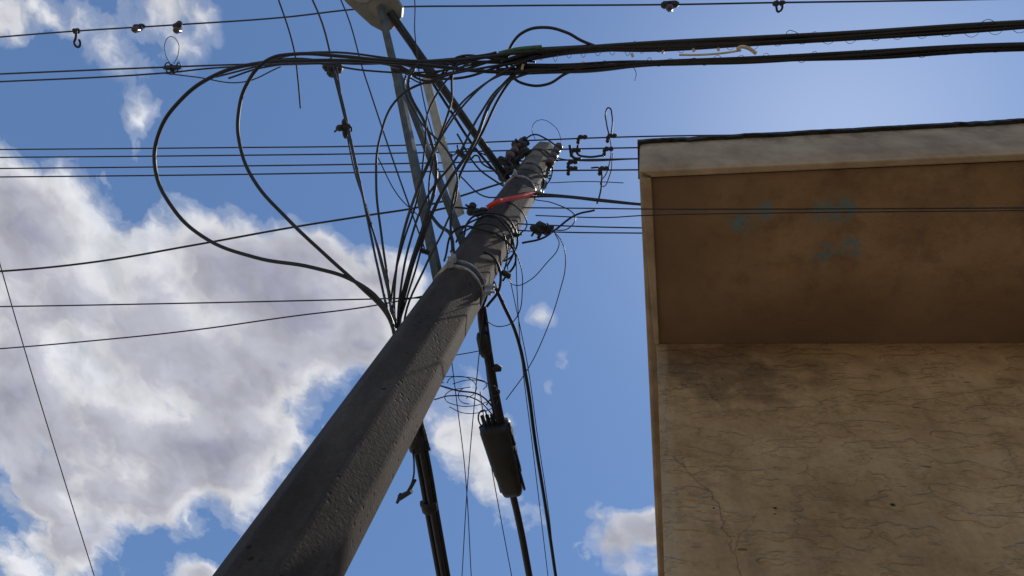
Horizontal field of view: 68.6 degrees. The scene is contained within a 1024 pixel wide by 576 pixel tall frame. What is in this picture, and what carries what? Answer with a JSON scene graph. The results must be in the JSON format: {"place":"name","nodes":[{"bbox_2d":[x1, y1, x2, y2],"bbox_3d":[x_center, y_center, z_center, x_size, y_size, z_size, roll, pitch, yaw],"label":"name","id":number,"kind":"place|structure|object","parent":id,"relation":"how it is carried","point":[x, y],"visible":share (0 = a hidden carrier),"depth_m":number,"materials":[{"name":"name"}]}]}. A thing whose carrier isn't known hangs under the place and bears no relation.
{"place":"outdoors","nodes":[
{"label":"outdoors","id":0,"kind":"place"},
{"bbox_2d":[0,0,1023,575],"label":"sky","id":1,"kind":"structure","parent":0,"point":[169,447],"materials":[{"name":"blue"}]},
{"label":"sidewalk","id":2,"kind":"structure","parent":0,"visible":0},
{"bbox_2d":[212,136,562,575],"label":"utility pole","id":3,"kind":"object","parent":2,"relation":"on","point":[316,515],"visible":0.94,"depth_m":2.72,"materials":[{"name":"concrete"}]},
{"bbox_2d":[345,0,509,279],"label":"street lamp","id":4,"kind":"object","parent":3,"relation":"attached to","point":[385,17],"visible":0.77,"depth_m":5.63,"materials":[{"name":"metal"}]},
{"bbox_2d":[476,304,532,575],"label":"cable splice closure","id":5,"kind":"object","parent":3,"relation":"attached to","point":[498,439],"visible":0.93,"depth_m":4.51,"materials":[{"name":"paint"}]},
{"bbox_2d":[0,0,1023,575],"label":"power lines","id":6,"kind":"object","parent":3,"relation":"attached to","point":[336,72],"visible":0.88,"depth_m":6.33,"materials":[{"name":"paint"}]},
{"bbox_2d":[152,19,1023,575],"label":"telephone cables","id":7,"kind":"object","parent":3,"relation":"attached to","point":[522,61],"visible":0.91,"depth_m":4.37,"materials":[{"name":"rubber"}]},
{"bbox_3d":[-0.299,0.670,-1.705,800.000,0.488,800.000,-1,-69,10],"label":"ground","id":8,"kind":"structure","parent":0,"visible":0},
{"bbox_2d":[656,343,1023,575],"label":"wall","id":9,"kind":"structure","parent":8,"relation":"on","point":[870,459],"depth_m":3.47,"materials":[{"name":"paint"}]},
{"bbox_2d":[639,123,1023,575],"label":"roof slab fascia","id":10,"kind":"structure","parent":9,"relation":"on","point":[937,141],"depth_m":4.61,"materials":[{"name":"grey concrete"}]},
{"bbox_2d":[640,176,658,343],"bbox_3d":[0.861,-0.154,4.584,0.068,0.060,1.074,-5,-70,12],"label":"drip lip side","id":11,"kind":"object","parent":10,"relation":"attached to","point":[646,189],"visible":0.99,"depth_m":4.51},
{"bbox_2d":[637,118,1023,178],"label":"roof edge waterproofing","id":12,"kind":"object","parent":10,"relation":"on","point":[842,130],"visible":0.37,"depth_m":4.92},
{"bbox_2d":[640,151,1023,176],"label":"roof edge","id":13,"kind":"object","parent":10,"relation":"attached to","point":[861,163],"visible":1,"depth_m":4.18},
{"bbox_2d":[652,160,1023,343],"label":"soffit","id":14,"kind":"structure","parent":9,"relation":"on","point":[877,277],"depth_m":4.38,"materials":[{"name":"brown paint"}]}
]}

